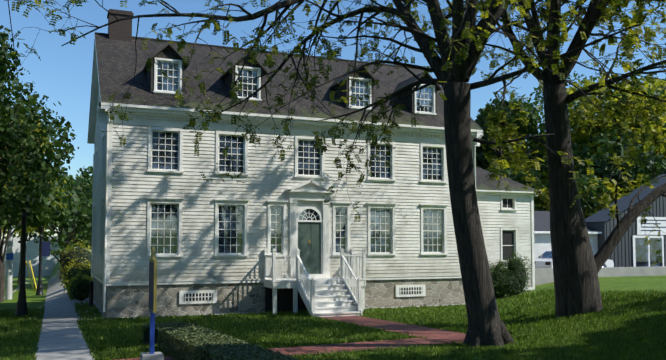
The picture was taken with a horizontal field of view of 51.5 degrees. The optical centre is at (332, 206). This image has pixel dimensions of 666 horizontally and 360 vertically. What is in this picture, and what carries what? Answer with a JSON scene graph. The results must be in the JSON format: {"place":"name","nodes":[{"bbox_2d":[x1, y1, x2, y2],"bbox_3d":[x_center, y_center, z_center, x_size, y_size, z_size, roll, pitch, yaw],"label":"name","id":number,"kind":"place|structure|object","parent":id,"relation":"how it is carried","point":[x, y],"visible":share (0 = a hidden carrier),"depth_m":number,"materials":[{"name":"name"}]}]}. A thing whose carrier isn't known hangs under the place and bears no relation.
{"place":"outdoors","nodes":[
{"label":"outdoors","id":0,"kind":"place"},
{"bbox_2d":[4,270,465,359],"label":"paving","id":1,"kind":"structure","parent":0,"point":[61,338],"depth_m":19.00,"materials":[{"name":"concrete"}]},
{"bbox_2d":[88,281,92,306],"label":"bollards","id":2,"kind":"object","parent":1,"relation":"on","point":[90,293],"visible":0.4,"depth_m":29.43,"materials":[{"name":"black metal"}]},
{"bbox_2d":[0,261,665,359],"bbox_3d":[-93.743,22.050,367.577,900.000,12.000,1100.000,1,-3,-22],"label":"ground","id":3,"kind":"structure","parent":0,"point":[636,283],"depth_m":31.82,"materials":[{"name":"green plant"}]},
{"bbox_2d":[5,0,25,299],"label":"utility pole","id":4,"kind":"object","parent":3,"relation":"on","point":[9,269],"visible":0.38,"depth_m":41.06,"materials":[{"name":"grey wood"}]},
{"bbox_2d":[14,197,29,315],"bbox_3d":[-12.311,1.898,27.565,0.538,4.920,0.818,0,-3,3],"label":"tree trunk","id":5,"kind":"object","parent":3,"relation":"on","point":[21,308],"visible":0.85,"depth_m":27.32,"materials":[{"name":"black wood"}]},
{"bbox_2d":[26,248,36,291],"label":"guy guard","id":6,"kind":"object","parent":3,"relation":"on","point":[30,275],"visible":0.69,"depth_m":52.11,"materials":[{"name":"yellow plastic"}]},
{"bbox_2d":[1,160,74,238],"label":"tree","id":7,"kind":"object","parent":3,"relation":"on","point":[29,229],"depth_m":52.19,"materials":[{"name":"green plant"}]},
{"bbox_2d":[0,25,78,218],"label":"tree","id":8,"kind":"object","parent":3,"relation":"on","point":[16,131],"depth_m":22.59,"materials":[{"name":"green plant"}]},
{"bbox_2d":[0,115,79,301],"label":"tree","id":9,"kind":"object","parent":3,"relation":"on","point":[41,216],"depth_m":38.01,"materials":[{"name":"green plant"}]},
{"bbox_2d":[35,226,49,295],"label":"lamp post","id":10,"kind":"object","parent":3,"relation":"on","point":[44,248],"visible":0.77,"depth_m":46.10,"materials":[{"name":"black metal"}]},
{"bbox_2d":[1,179,87,283],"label":"tree","id":11,"kind":"object","parent":3,"relation":"on","point":[74,185],"depth_m":76.56,"materials":[{"name":"green plant"}]},
{"bbox_2d":[7,176,92,279],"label":"tree","id":12,"kind":"object","parent":3,"relation":"on","point":[85,206],"depth_m":59.24,"materials":[{"name":"green plant"}]},
{"bbox_2d":[55,234,92,285],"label":"shrubs","id":13,"kind":"object","parent":3,"relation":"on","point":[81,254],"visible":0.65,"depth_m":42.93,"materials":[{"name":"yellow plant"}]},
{"bbox_2d":[58,258,91,292],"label":"shrubs","id":14,"kind":"object","parent":3,"relation":"on","point":[67,273],"visible":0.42,"depth_m":38.88,"materials":[{"name":"green plant"}]},
{"bbox_2d":[62,262,92,292],"bbox_3d":[-13.535,3.874,36.952,1.835,1.911,1.656,1,-3,-22],"label":"shrub","id":15,"kind":"object","parent":3,"relation":"on","point":[83,271],"visible":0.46,"depth_m":36.71,"materials":[{"name":"green plant"}]},
{"bbox_2d":[67,166,92,221],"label":"tree","id":16,"kind":"object","parent":3,"relation":"on","point":[85,175],"depth_m":86.64,"materials":[{"name":"green plant"}]},
{"bbox_2d":[67,272,92,295],"bbox_3d":[-12.775,3.982,35.024,1.466,1.423,1.450,1,-3,-22],"label":"shrub","id":17,"kind":"object","parent":3,"relation":"on","point":[74,278],"visible":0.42,"depth_m":34.83,"materials":[{"name":"green plant"}]},
{"bbox_2d":[68,276,93,300],"bbox_3d":[-12.096,3.958,33.187,1.228,1.247,1.252,1,-3,-22],"label":"shrub","id":18,"kind":"object","parent":3,"relation":"on","point":[80,291],"visible":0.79,"depth_m":32.86,"materials":[{"name":"green plant"}]},
{"bbox_2d":[140,247,163,359],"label":"sign post","id":19,"kind":"object","parent":3,"relation":"on","point":[151,354],"visible":1,"depth_m":12.81,"materials":[{"name":"metal"}]},
{"bbox_2d":[141,321,197,343],"bbox_3d":[-4.130,3.208,17.519,0.839,0.548,1.281,-1,-3,25],"label":"hedge","id":20,"kind":"object","parent":3,"relation":"on","point":[146,335],"visible":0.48,"depth_m":17.14,"materials":[{"name":"green plant"}]},
{"bbox_2d":[157,325,299,359],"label":"hedge","id":21,"kind":"object","parent":3,"relation":"on","point":[199,342],"visible":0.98,"depth_m":13.11,"materials":[{"name":"green plant"}]},
{"bbox_2d":[87,9,483,317],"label":"house","id":22,"kind":"structure","parent":3,"relation":"on","point":[275,235],"depth_m":27.65,"materials":[{"name":"wood"}]},
{"bbox_2d":[0,288,665,359],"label":"grass tufts","id":23,"kind":"object","parent":3,"relation":"on","point":[646,345],"visible":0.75,"depth_m":18.05,"materials":[{"name":"green plant"}]},
{"bbox_2d":[2,0,665,346],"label":"tree","id":24,"kind":"object","parent":3,"relation":"on","point":[486,326],"depth_m":15.75,"materials":[{"name":"plant"}]},
{"bbox_2d":[489,260,512,297],"bbox_3d":[7.616,3.376,31.797,1.365,1.938,1.319,-1,-3,22],"label":"shrub","id":25,"kind":"object","parent":3,"relation":"on","point":[498,272],"visible":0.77,"depth_m":31.46,"materials":[{"name":"green plant"}]},
{"bbox_2d":[473,167,540,291],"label":"wing","id":26,"kind":"structure","parent":3,"relation":"on","point":[507,220],"depth_m":33.07,"materials":[{"name":"white wood"}]},
{"bbox_2d":[473,96,547,185],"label":"tree","id":27,"kind":"object","parent":3,"relation":"on","point":[532,117],"depth_m":65.26,"materials":[{"name":"green plant"}]},
{"bbox_2d":[356,0,665,317],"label":"tree","id":28,"kind":"object","parent":3,"relation":"on","point":[577,265],"depth_m":19.88,"materials":[{"name":"plant"}]},
{"bbox_2d":[497,268,526,296],"bbox_3d":[8.136,3.467,31.728,1.812,1.434,1.212,1,-3,-22],"label":"shrub","id":29,"kind":"object","parent":3,"relation":"on","point":[514,284],"visible":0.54,"depth_m":31.43,"materials":[{"name":"green plant"}]},
{"bbox_2d":[485,164,548,210],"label":"tree","id":30,"kind":"object","parent":3,"relation":"on","point":[513,177],"depth_m":56.16,"materials":[{"name":"green plant"}]},
{"bbox_2d":[503,249,531,294],"bbox_3d":[8.502,3.077,32.084,1.625,2.356,1.419,1,-3,-22],"label":"shrub","id":31,"kind":"object","parent":3,"relation":"on","point":[515,265],"visible":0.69,"depth_m":31.78,"materials":[{"name":"green plant"}]},
{"bbox_2d":[525,71,598,181],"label":"tree","id":32,"kind":"object","parent":3,"relation":"on","point":[537,97],"depth_m":85.26,"materials":[{"name":"green plant"}]},
{"bbox_2d":[534,171,624,218],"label":"tree","id":33,"kind":"object","parent":3,"relation":"on","point":[590,193],"depth_m":53.12,"materials":[{"name":"green plant"}]},
{"bbox_2d":[576,139,665,200],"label":"tree","id":34,"kind":"object","parent":3,"relation":"on","point":[602,170],"depth_m":56.16,"materials":[{"name":"green plant"}]},
{"bbox_2d":[0,0,665,239],"label":"sky","id":35,"kind":"structure","parent":0,"point":[63,74],"materials":[{"name":"blue"}]},
{"bbox_2d":[3,174,665,285],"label":"background buildings","id":36,"kind":"structure","parent":0,"point":[632,254],"depth_m":43.86,"materials":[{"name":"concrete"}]},
{"bbox_2d":[481,126,548,184],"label":"tree","id":37,"kind":"object","parent":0,"point":[543,172],"depth_m":76.99,"materials":[{"name":"green plant"}]},
{"bbox_2d":[527,74,665,180],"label":"tree","id":38,"kind":"object","parent":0,"point":[602,136],"depth_m":63.49,"materials":[{"name":"green plant"}]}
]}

